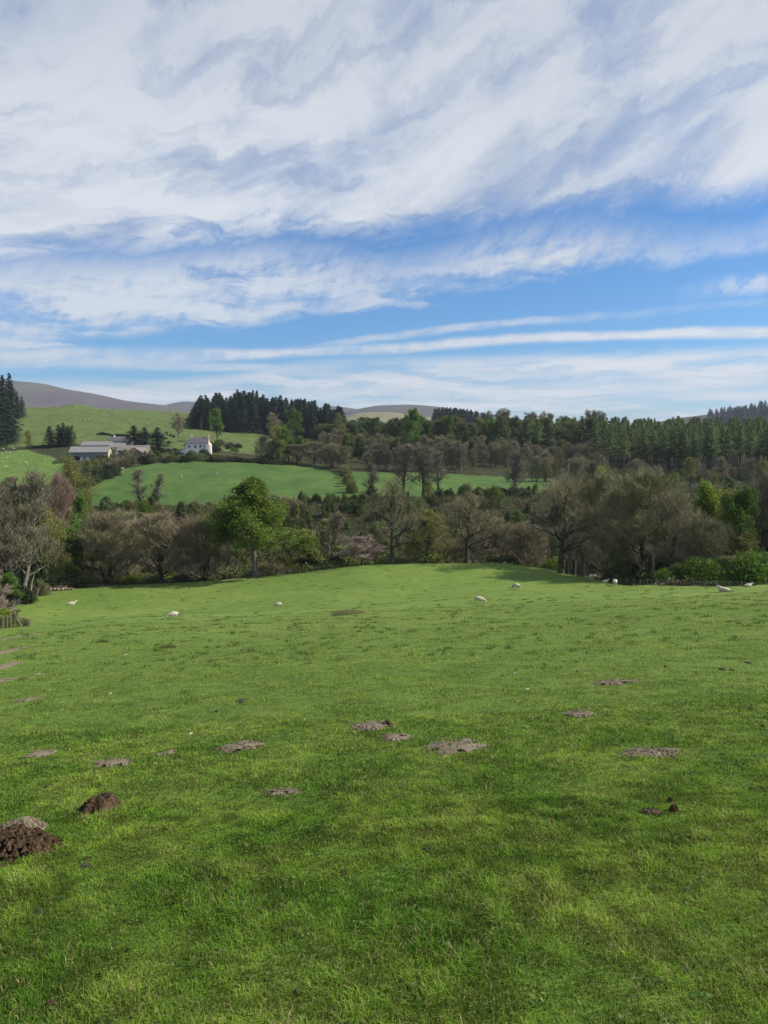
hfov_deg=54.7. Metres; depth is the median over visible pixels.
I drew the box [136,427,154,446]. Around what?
conifer
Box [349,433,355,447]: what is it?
wood tree
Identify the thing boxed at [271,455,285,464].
hedge shrub
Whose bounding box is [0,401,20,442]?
spruce tree
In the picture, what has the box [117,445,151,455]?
brown roofed shed
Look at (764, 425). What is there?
larch tree
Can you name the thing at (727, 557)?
thicket sapling
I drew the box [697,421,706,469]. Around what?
larch tree
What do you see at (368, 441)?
wood tree
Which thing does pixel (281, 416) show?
spruce tree
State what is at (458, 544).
valley tree
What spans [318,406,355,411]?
hill
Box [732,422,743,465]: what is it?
larch tree
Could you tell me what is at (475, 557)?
woodland shrub
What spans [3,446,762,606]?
undergrowth
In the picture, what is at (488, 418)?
wood tree
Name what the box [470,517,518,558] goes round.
bare tree
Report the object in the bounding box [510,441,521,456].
wood tree
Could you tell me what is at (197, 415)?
spruce tree
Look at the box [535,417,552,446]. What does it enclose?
wood tree
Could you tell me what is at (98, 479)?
hedge tree
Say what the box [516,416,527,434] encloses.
larch tree
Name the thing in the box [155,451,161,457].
farm tree
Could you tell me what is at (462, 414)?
spruce tree
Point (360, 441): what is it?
wood tree
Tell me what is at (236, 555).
valley tree
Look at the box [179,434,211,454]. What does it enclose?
farmhouse
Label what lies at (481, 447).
wood tree
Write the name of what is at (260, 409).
spruce tree
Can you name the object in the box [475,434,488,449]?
wood tree
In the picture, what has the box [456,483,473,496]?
bank shrub
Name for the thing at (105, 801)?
molehill
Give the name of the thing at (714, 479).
bank tree
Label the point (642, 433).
larch tree
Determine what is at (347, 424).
wood tree
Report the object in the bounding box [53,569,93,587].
woodland shrub
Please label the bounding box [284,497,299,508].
bank shrub
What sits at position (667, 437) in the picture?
larch tree
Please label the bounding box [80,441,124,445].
back barn
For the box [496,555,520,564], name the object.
woodland shrub
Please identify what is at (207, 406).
spruce tree
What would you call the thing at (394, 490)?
oak tree
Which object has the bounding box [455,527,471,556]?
valley tree
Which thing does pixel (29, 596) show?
bush
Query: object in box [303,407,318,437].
spruce tree
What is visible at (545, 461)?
bank tree
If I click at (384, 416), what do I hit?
hill
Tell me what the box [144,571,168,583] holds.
woodland shrub
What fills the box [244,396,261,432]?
spruce tree
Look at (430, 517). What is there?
budding tree
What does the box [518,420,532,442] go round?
larch tree
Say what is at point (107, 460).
hedge shrub
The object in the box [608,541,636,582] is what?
thicket tree
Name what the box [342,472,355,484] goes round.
hedge shrub
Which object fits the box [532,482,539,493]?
bank shrub
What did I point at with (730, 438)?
larch tree
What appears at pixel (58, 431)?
conifer
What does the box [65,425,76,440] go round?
leafy tree
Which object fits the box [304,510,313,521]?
bank tree
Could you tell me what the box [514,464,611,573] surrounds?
bare tree
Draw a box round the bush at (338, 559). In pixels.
[326,543,353,567]
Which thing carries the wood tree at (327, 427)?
on the ground at (456, 586)
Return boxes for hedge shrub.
[104,456,112,464]
[141,454,155,463]
[147,457,157,462]
[164,453,179,462]
[173,455,184,462]
[179,454,192,461]
[193,453,203,460]
[212,453,222,461]
[217,453,231,461]
[226,454,237,461]
[248,458,257,462]
[257,456,272,464]
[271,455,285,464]
[340,467,349,476]
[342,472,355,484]
[344,474,353,484]
[345,479,357,493]
[444,489,452,496]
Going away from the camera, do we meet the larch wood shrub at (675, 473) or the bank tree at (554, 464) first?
the bank tree at (554, 464)
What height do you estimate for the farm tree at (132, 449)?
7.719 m
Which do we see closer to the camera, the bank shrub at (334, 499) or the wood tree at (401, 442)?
the bank shrub at (334, 499)
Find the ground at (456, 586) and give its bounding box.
[0,404,767,1023]
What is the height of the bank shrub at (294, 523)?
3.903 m
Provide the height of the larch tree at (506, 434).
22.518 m
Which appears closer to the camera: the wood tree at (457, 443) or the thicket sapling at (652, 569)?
the thicket sapling at (652, 569)
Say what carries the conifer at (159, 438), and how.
on the ground at (456, 586)
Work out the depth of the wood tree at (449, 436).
439.23 m
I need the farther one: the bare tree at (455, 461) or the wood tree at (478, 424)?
the wood tree at (478, 424)
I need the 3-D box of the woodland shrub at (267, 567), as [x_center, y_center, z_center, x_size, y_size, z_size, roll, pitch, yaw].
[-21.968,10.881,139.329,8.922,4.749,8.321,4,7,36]
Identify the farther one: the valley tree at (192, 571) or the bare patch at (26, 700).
the valley tree at (192, 571)
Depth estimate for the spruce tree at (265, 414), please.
573.12 m
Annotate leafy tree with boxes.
[47,521,120,580]
[62,487,91,555]
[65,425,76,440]
[208,406,224,438]
[270,423,294,457]
[275,436,297,461]
[284,408,304,436]
[292,435,310,461]
[399,405,420,446]
[717,481,764,556]
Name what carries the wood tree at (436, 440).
on the ground at (456, 586)
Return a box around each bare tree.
[0,467,73,585]
[0,486,24,573]
[32,469,81,575]
[66,508,144,587]
[112,505,154,576]
[113,510,205,582]
[122,468,148,501]
[148,473,165,499]
[171,413,184,435]
[172,513,240,580]
[253,435,269,456]
[264,440,277,458]
[265,413,282,433]
[283,443,307,463]
[300,440,325,465]
[313,443,349,466]
[315,512,354,554]
[331,445,357,465]
[360,450,384,488]
[362,445,374,463]
[372,449,382,466]
[380,444,390,469]
[382,451,393,469]
[391,443,418,492]
[391,447,399,468]
[408,446,438,495]
[409,450,417,471]
[421,446,429,465]
[421,526,472,562]
[426,448,436,470]
[428,449,449,491]
[441,446,455,471]
[448,448,461,472]
[455,448,467,472]
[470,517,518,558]
[484,410,501,419]
[497,407,512,417]
[500,521,553,566]
[503,451,527,492]
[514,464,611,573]
[523,412,533,419]
[530,411,548,419]
[548,473,601,569]
[560,462,640,578]
[581,482,654,582]
[582,462,695,580]
[585,408,598,417]
[595,410,605,419]
[643,489,717,568]
[667,512,737,563]
[730,466,767,552]
[755,511,767,539]
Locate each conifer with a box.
[40,426,57,447]
[50,425,65,446]
[55,423,71,445]
[58,426,77,445]
[121,426,149,444]
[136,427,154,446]
[148,427,171,451]
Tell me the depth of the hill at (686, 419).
1801.09 m
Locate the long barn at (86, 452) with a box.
[68,446,111,461]
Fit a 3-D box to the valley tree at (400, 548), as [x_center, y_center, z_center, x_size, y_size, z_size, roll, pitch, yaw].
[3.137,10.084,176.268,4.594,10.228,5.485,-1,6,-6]
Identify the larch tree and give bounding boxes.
[496,422,513,442]
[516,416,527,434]
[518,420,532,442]
[525,418,533,456]
[530,419,546,444]
[545,419,565,441]
[546,419,564,438]
[573,416,590,442]
[585,418,600,442]
[592,421,609,455]
[598,423,619,467]
[602,424,620,467]
[606,426,619,467]
[613,430,634,468]
[614,425,628,471]
[618,419,627,465]
[620,426,631,467]
[626,423,636,468]
[627,424,640,460]
[633,427,644,458]
[634,427,648,459]
[638,429,654,466]
[641,426,653,465]
[647,427,659,469]
[649,424,657,468]
[649,425,652,465]
[650,425,667,469]
[655,424,673,470]
[664,424,670,470]
[665,427,680,469]
[665,428,677,469]
[665,428,683,467]
[668,420,673,468]
[674,427,690,469]
[679,428,692,473]
[680,424,694,466]
[686,423,698,464]
[686,428,701,464]
[689,426,702,457]
[691,418,698,459]
[695,423,704,460]
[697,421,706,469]
[699,427,714,470]
[700,426,724,469]
[700,427,716,469]
[711,424,718,468]
[713,421,719,466]
[715,423,733,471]
[720,428,739,471]
[727,423,736,466]
[728,417,736,462]
[729,419,735,466]
[730,421,746,471]
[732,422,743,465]
[732,425,745,472]
[739,421,745,470]
[741,423,760,456]
[742,426,757,457]
[743,424,750,458]
[754,421,765,469]
[754,423,763,469]
[754,425,767,460]
[759,421,766,459]
[760,441,767,459]
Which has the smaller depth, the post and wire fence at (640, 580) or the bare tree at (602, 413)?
the post and wire fence at (640, 580)
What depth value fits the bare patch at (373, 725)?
8.58 m
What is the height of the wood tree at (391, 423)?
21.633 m
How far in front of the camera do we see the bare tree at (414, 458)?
344.71 m
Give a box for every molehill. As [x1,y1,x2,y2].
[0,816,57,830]
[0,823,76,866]
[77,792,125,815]
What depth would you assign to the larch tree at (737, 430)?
385.69 m
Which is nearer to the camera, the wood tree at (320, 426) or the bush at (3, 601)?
the bush at (3, 601)
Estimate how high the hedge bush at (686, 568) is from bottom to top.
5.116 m
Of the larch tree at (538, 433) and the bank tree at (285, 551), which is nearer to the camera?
the bank tree at (285, 551)
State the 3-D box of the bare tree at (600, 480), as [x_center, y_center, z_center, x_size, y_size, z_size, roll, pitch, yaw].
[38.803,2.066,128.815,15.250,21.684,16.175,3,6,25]
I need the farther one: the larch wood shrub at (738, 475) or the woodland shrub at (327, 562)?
the larch wood shrub at (738, 475)
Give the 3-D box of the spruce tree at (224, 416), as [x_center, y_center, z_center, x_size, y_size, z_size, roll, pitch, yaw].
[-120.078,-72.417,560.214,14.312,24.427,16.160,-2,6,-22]
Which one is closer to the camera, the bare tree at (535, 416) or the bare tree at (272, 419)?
the bare tree at (272, 419)
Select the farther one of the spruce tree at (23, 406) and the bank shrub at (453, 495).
the spruce tree at (23, 406)
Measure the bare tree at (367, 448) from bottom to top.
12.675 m
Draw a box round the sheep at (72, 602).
[67,600,76,604]
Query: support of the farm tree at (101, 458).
on the ground at (456, 586)
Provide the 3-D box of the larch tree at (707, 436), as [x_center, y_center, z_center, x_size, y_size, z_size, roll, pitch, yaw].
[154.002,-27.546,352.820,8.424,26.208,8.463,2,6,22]
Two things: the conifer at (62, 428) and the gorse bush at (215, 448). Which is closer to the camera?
the gorse bush at (215, 448)
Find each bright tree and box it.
[595,464,608,544]
[678,477,732,553]
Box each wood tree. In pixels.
[310,424,326,438]
[310,429,318,438]
[313,423,334,435]
[319,431,325,443]
[320,433,333,443]
[330,419,347,433]
[331,427,339,439]
[335,428,345,440]
[336,424,352,434]
[341,433,351,447]
[343,421,352,432]
[347,420,366,432]
[347,448,355,458]
[348,422,358,434]
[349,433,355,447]
[353,433,365,455]
[354,435,364,458]
[355,437,363,456]
[356,416,366,422]
[356,428,366,435]
[362,438,374,456]
[363,420,373,435]
[367,417,381,435]
[371,422,387,436]
[373,442,384,457]
[374,433,383,448]
[379,437,387,451]
[381,417,400,436]
[385,438,394,454]
[388,437,399,464]
[394,420,403,438]
[395,416,411,441]
[399,435,408,445]
[416,418,423,435]
[417,435,428,452]
[420,421,432,437]
[426,440,435,448]
[429,419,446,437]
[434,438,442,446]
[439,415,454,434]
[443,441,449,465]
[445,434,454,441]
[450,416,461,440]
[450,439,465,467]
[453,443,468,467]
[455,422,473,443]
[458,418,465,443]
[466,422,477,439]
[466,449,477,467]
[467,440,476,457]
[469,417,484,437]
[474,443,489,466]
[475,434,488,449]
[479,420,493,451]
[483,418,494,437]
[484,415,496,421]
[486,443,498,467]
[488,449,500,466]
[491,421,499,440]
[495,416,511,438]
[496,444,514,467]
[499,440,507,462]
[507,415,523,445]
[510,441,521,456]
[518,422,534,448]
[521,442,532,463]
[522,441,532,463]
[527,444,541,469]
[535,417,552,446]
[535,421,553,447]
[541,416,553,446]
[547,445,563,467]
[548,439,555,446]
[556,439,564,458]
[559,421,578,443]
[563,443,574,462]
[566,418,579,445]
[569,442,588,459]
[579,416,601,445]
[579,443,587,459]
[588,451,600,469]
[596,450,608,462]
[597,421,602,449]
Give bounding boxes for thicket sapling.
[599,546,634,584]
[619,558,640,584]
[635,554,642,579]
[650,553,654,580]
[666,561,682,585]
[717,555,741,575]
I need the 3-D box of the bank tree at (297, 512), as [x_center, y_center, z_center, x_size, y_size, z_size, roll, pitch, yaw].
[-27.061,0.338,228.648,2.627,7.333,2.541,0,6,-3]
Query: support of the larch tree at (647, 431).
on the ground at (456, 586)
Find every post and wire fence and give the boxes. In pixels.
[0,614,15,627]
[11,590,40,623]
[135,562,360,582]
[585,570,766,585]
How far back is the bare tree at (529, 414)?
552.16 m
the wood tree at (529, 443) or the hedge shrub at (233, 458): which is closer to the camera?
the hedge shrub at (233, 458)
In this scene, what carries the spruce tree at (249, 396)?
on the ground at (456, 586)
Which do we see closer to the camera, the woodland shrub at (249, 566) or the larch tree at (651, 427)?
the woodland shrub at (249, 566)
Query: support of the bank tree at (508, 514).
on the ground at (456, 586)
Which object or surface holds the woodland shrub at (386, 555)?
on the ground at (456, 586)
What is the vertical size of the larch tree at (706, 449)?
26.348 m
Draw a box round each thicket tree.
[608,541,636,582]
[637,525,679,573]
[642,531,677,571]
[720,529,759,554]
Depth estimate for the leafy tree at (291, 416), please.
514.24 m
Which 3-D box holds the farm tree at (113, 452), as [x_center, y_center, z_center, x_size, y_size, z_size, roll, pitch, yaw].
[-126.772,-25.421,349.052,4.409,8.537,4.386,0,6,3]
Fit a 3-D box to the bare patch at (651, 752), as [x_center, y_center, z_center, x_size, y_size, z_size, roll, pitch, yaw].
[2.408,2.155,6.589,0.704,0.179,0.602,0,6,0]
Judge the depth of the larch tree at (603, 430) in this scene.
402.49 m
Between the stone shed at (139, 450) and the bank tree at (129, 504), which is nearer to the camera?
the bank tree at (129, 504)
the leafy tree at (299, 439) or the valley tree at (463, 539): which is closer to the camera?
the valley tree at (463, 539)
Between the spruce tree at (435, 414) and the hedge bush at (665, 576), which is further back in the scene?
the spruce tree at (435, 414)
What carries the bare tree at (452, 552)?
on the ground at (456, 586)
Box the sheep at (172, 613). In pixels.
[166,611,178,617]
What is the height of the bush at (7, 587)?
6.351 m
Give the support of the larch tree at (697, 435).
on the ground at (456, 586)
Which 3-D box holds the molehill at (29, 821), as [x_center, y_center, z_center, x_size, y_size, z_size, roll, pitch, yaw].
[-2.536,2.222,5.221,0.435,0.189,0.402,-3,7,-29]
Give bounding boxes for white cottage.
[107,435,132,444]
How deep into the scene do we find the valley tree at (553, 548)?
187.35 m
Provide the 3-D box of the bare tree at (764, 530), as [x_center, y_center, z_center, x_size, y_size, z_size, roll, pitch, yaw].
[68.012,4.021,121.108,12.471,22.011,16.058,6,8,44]
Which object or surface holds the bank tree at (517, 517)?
on the ground at (456, 586)
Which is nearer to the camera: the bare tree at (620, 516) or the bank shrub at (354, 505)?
the bare tree at (620, 516)
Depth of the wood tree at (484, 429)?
471.18 m
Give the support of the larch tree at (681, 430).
on the ground at (456, 586)
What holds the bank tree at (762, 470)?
on the ground at (456, 586)
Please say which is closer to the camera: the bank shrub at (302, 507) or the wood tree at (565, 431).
the bank shrub at (302, 507)
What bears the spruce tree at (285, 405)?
on the ground at (456, 586)
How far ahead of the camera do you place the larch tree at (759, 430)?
399.20 m
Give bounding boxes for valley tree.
[0,475,25,509]
[55,542,77,575]
[133,542,156,575]
[142,553,162,575]
[145,551,152,573]
[154,537,170,572]
[163,546,196,575]
[207,547,225,574]
[216,542,227,567]
[224,548,244,568]
[229,532,256,567]
[248,551,264,564]
[260,546,274,562]
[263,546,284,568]
[339,534,360,565]
[366,543,380,561]
[374,527,389,558]
[380,539,399,556]
[394,533,404,557]
[405,532,424,556]
[446,537,463,560]
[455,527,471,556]
[457,525,488,557]
[525,537,550,562]
[544,535,558,559]
[587,551,599,575]
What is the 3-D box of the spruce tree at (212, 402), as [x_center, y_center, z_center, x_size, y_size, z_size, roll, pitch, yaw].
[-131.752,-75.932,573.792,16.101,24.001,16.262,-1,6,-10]
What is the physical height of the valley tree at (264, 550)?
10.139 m
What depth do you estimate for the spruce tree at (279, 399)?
625.01 m
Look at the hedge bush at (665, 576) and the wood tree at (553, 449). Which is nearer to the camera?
the hedge bush at (665, 576)
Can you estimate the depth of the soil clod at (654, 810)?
4.92 m
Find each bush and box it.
[0,570,13,596]
[0,572,23,601]
[0,595,13,613]
[0,607,23,627]
[5,585,38,604]
[19,617,31,625]
[212,445,222,451]
[223,441,234,446]
[229,447,239,451]
[233,443,242,447]
[326,543,353,567]
[365,482,377,502]
[639,571,657,584]
[651,566,678,585]
[669,558,710,585]
[681,555,728,586]
[690,557,730,586]
[712,554,748,585]
[719,550,767,585]
[730,550,767,585]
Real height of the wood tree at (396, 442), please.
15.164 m
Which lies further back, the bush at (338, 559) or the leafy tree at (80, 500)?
the leafy tree at (80, 500)
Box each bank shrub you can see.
[119,501,126,511]
[153,501,163,508]
[187,500,201,510]
[191,509,206,518]
[267,492,277,498]
[279,496,287,503]
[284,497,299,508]
[286,515,290,526]
[287,518,301,529]
[289,500,309,513]
[291,515,306,528]
[299,495,306,506]
[310,493,321,502]
[329,494,337,502]
[344,519,350,528]
[352,501,364,510]
[357,493,371,503]
[367,509,382,520]
[368,521,382,535]
[401,502,420,516]
[412,498,428,512]
[428,493,440,505]
[436,487,444,499]
[450,491,455,500]
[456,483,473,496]
[474,486,485,495]
[478,490,483,501]
[494,485,504,497]
[506,485,520,495]
[520,490,527,496]
[525,500,531,511]
[530,506,543,516]
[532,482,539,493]
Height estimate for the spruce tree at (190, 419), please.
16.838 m
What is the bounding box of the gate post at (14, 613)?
[13,611,21,626]
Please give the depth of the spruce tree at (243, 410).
566.82 m
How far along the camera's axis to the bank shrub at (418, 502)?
233.08 m
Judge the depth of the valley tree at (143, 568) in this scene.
154.71 m
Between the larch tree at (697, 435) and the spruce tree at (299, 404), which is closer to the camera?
the larch tree at (697, 435)
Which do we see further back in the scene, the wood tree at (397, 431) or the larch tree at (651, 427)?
the wood tree at (397, 431)
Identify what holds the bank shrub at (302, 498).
on the ground at (456, 586)
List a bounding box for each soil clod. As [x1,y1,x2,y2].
[382,720,393,726]
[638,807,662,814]
[669,804,678,812]
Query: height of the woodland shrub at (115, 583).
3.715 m
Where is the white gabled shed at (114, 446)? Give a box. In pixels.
[109,443,126,454]
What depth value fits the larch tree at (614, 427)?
379.95 m
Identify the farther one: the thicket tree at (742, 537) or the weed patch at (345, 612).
the thicket tree at (742, 537)
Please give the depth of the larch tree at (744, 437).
417.31 m
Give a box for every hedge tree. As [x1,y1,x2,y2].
[76,473,97,485]
[79,476,88,489]
[81,480,90,490]
[83,468,104,480]
[92,475,101,482]
[99,464,121,475]
[100,468,113,479]
[105,456,126,468]
[110,456,132,467]
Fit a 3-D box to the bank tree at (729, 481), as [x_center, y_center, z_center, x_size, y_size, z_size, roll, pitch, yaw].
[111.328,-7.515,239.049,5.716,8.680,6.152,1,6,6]
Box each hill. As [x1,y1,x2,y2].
[167,401,196,407]
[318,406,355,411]
[344,405,553,429]
[345,412,430,422]
[660,407,767,424]
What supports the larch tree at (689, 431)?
on the ground at (456, 586)
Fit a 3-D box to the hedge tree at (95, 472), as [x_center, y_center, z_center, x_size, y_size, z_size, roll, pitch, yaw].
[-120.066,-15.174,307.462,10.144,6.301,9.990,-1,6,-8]
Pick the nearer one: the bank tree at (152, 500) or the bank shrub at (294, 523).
the bank shrub at (294, 523)
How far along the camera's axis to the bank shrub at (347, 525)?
223.12 m
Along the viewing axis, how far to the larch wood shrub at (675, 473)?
330.65 m
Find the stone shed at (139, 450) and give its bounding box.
[127,447,151,457]
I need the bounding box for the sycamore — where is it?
[198,475,323,576]
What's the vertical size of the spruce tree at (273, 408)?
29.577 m
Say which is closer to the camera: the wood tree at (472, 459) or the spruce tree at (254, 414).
the wood tree at (472, 459)
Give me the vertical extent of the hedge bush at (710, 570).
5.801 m
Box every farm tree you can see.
[81,459,92,473]
[91,457,100,468]
[97,453,105,465]
[110,449,118,459]
[121,448,129,458]
[128,447,134,457]
[133,450,137,462]
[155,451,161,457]
[185,450,195,456]
[197,448,210,456]
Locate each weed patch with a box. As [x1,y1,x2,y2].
[158,644,177,648]
[333,609,365,615]
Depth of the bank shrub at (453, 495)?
242.31 m
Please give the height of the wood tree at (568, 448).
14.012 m
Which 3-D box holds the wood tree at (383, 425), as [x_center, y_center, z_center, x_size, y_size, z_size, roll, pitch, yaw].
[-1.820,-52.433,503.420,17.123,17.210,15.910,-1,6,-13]
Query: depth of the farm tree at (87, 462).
317.52 m
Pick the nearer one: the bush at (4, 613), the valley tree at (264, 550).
the bush at (4, 613)
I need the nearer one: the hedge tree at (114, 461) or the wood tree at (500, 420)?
the hedge tree at (114, 461)
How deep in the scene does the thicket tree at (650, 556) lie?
117.60 m
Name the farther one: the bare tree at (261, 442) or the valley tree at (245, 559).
the bare tree at (261, 442)
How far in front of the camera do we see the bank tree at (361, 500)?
233.83 m
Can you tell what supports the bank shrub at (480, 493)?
on the ground at (456, 586)
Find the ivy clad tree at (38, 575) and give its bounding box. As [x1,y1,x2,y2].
[0,478,48,594]
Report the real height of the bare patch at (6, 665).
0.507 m
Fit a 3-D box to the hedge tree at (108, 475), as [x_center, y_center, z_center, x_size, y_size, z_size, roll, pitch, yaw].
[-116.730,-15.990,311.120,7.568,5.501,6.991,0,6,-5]
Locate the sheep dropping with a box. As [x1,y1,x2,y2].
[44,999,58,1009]
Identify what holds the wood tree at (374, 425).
on the ground at (456, 586)
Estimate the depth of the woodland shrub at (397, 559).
142.41 m
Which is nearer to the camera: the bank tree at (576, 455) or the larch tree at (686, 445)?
the bank tree at (576, 455)
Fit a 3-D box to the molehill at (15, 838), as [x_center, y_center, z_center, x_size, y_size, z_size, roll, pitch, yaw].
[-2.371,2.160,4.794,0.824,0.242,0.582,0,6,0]
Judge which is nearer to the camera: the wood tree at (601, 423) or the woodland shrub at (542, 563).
the woodland shrub at (542, 563)
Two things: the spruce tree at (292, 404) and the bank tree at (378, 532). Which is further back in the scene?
the spruce tree at (292, 404)
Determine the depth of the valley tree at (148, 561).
152.81 m
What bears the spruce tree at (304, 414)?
on the ground at (456, 586)
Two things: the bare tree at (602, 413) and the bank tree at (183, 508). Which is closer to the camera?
the bank tree at (183, 508)
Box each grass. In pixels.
[6,568,767,680]
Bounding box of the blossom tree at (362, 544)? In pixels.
[331,534,388,564]
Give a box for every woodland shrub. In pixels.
[27,579,52,595]
[42,576,56,584]
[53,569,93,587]
[96,574,129,584]
[121,574,143,584]
[135,571,152,576]
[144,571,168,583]
[169,574,193,582]
[194,572,216,580]
[215,566,245,579]
[239,562,251,575]
[246,559,284,577]
[247,564,272,576]
[318,559,336,569]
[352,558,364,565]
[373,549,406,564]
[377,557,395,563]
[394,555,412,563]
[414,551,444,563]
[458,553,485,562]
[481,555,502,562]
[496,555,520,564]
[530,561,544,566]
[539,556,571,570]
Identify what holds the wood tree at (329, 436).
on the ground at (456, 586)
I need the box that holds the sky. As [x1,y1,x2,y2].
[0,0,767,425]
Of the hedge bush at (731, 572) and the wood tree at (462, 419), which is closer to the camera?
the hedge bush at (731, 572)
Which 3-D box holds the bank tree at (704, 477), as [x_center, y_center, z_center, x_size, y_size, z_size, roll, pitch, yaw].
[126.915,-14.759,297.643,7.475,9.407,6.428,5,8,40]
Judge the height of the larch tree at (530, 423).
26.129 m
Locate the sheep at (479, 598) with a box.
[473,596,486,602]
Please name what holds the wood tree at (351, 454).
on the ground at (456, 586)
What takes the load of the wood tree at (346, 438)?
on the ground at (456, 586)
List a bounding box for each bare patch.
[0,633,41,640]
[0,645,36,653]
[0,662,23,668]
[0,676,21,681]
[10,696,44,703]
[24,749,57,757]
[81,758,136,768]
[155,749,177,755]
[214,740,267,753]
[258,788,308,796]
[347,720,395,732]
[380,733,412,741]
[422,736,496,756]
[562,710,593,719]
[592,678,642,685]
[618,745,697,758]
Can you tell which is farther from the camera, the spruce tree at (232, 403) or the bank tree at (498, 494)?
the spruce tree at (232, 403)
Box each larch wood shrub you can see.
[610,466,624,478]
[664,468,684,475]
[666,471,683,481]
[730,472,742,480]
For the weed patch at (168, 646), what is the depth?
26.92 m
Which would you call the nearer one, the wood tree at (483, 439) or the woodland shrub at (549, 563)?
the woodland shrub at (549, 563)
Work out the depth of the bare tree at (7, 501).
110.66 m
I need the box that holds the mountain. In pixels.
[0,379,192,412]
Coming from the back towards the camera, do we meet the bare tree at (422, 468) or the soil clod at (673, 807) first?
the bare tree at (422, 468)
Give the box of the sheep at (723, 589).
[716,585,729,591]
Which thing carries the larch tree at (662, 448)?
on the ground at (456, 586)
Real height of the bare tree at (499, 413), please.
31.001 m
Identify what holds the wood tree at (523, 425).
on the ground at (456, 586)
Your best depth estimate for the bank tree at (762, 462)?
267.23 m
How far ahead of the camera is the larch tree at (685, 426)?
359.42 m
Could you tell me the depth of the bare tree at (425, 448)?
346.65 m
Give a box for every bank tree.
[98,495,113,511]
[99,501,110,517]
[121,500,138,520]
[135,501,154,520]
[147,496,157,509]
[175,501,189,518]
[187,501,196,516]
[270,497,284,526]
[277,544,291,563]
[293,502,299,519]
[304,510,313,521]
[306,516,313,534]
[315,532,320,547]
[321,493,333,515]
[321,503,326,518]
[338,493,347,511]
[346,500,354,512]
[354,493,369,514]
[373,526,382,544]
[404,540,411,558]
[421,480,434,503]
[433,515,448,527]
[450,515,463,541]
[467,493,480,517]
[482,486,501,512]
[492,490,504,504]
[503,507,513,523]
[511,510,525,533]
[525,455,546,481]
[539,458,554,481]
[540,457,552,481]
[541,450,556,461]
[549,461,558,479]
[550,497,562,516]
[551,509,566,523]
[560,458,571,479]
[565,458,575,475]
[570,456,591,477]
[570,459,585,478]
[571,453,583,471]
[587,461,597,481]
[595,455,608,467]
[626,457,647,482]
[654,464,660,477]
[667,472,686,501]
[680,457,699,487]
[692,458,704,483]
[692,465,707,483]
[701,470,713,486]
[710,469,719,485]
[714,457,731,487]
[720,476,736,492]
[729,467,735,477]
[738,457,759,484]
[740,458,757,485]
[753,459,767,481]
[756,468,766,481]
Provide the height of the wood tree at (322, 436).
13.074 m
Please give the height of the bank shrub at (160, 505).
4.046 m
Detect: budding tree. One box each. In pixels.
[24,430,32,446]
[37,506,79,582]
[46,453,101,520]
[265,424,286,462]
[271,531,300,568]
[289,528,324,568]
[316,517,337,564]
[333,412,346,424]
[398,509,456,562]
[697,484,754,549]
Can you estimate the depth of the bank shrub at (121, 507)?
240.57 m
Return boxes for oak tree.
[359,473,450,563]
[432,485,512,562]
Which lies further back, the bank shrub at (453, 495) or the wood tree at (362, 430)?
the wood tree at (362, 430)
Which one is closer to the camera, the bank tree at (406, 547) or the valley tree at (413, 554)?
the valley tree at (413, 554)
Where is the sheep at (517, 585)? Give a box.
[511,583,519,589]
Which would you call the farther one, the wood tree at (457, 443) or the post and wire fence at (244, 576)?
the wood tree at (457, 443)
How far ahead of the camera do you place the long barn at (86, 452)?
378.35 m
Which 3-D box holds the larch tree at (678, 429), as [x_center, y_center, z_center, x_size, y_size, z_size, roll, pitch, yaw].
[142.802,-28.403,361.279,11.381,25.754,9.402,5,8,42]
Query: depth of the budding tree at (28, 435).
442.37 m
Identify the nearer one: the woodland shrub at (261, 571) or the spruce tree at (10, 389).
the woodland shrub at (261, 571)
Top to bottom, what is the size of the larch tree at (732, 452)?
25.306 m
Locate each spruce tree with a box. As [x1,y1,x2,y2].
[0,375,20,438]
[0,391,17,443]
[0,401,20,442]
[0,412,12,446]
[4,373,23,436]
[14,391,23,417]
[19,396,27,416]
[184,406,203,426]
[186,406,204,428]
[192,403,202,427]
[199,404,219,429]
[200,398,215,429]
[211,398,216,421]
[217,395,225,428]
[218,400,231,431]
[226,394,244,430]
[228,393,248,430]
[228,400,242,431]
[233,398,251,431]
[242,390,248,408]
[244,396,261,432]
[246,392,260,427]
[246,397,260,429]
[254,390,259,413]
[257,394,266,422]
[257,397,265,423]
[257,398,274,432]
[263,397,280,434]
[268,400,291,434]
[276,395,287,413]
[277,400,287,425]
[284,401,298,433]
[291,406,307,436]
[294,401,307,435]
[299,399,312,437]
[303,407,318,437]
[313,404,319,428]
[317,408,323,425]
[319,403,332,424]
[322,406,332,423]
[335,407,346,423]
[432,409,438,420]
[460,410,465,420]
[466,409,474,426]
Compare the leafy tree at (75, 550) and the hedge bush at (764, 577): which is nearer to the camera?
the hedge bush at (764, 577)
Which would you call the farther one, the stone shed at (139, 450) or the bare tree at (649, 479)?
the stone shed at (139, 450)
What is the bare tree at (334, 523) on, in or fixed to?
on the ground at (456, 586)
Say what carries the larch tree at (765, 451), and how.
on the ground at (456, 586)
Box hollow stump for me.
[565,554,585,575]
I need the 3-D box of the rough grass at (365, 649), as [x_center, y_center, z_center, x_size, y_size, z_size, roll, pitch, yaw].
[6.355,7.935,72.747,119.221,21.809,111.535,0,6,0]
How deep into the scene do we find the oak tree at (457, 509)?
132.80 m
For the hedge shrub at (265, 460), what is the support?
on the ground at (456, 586)
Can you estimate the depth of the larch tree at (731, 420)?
454.17 m
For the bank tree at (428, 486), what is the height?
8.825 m

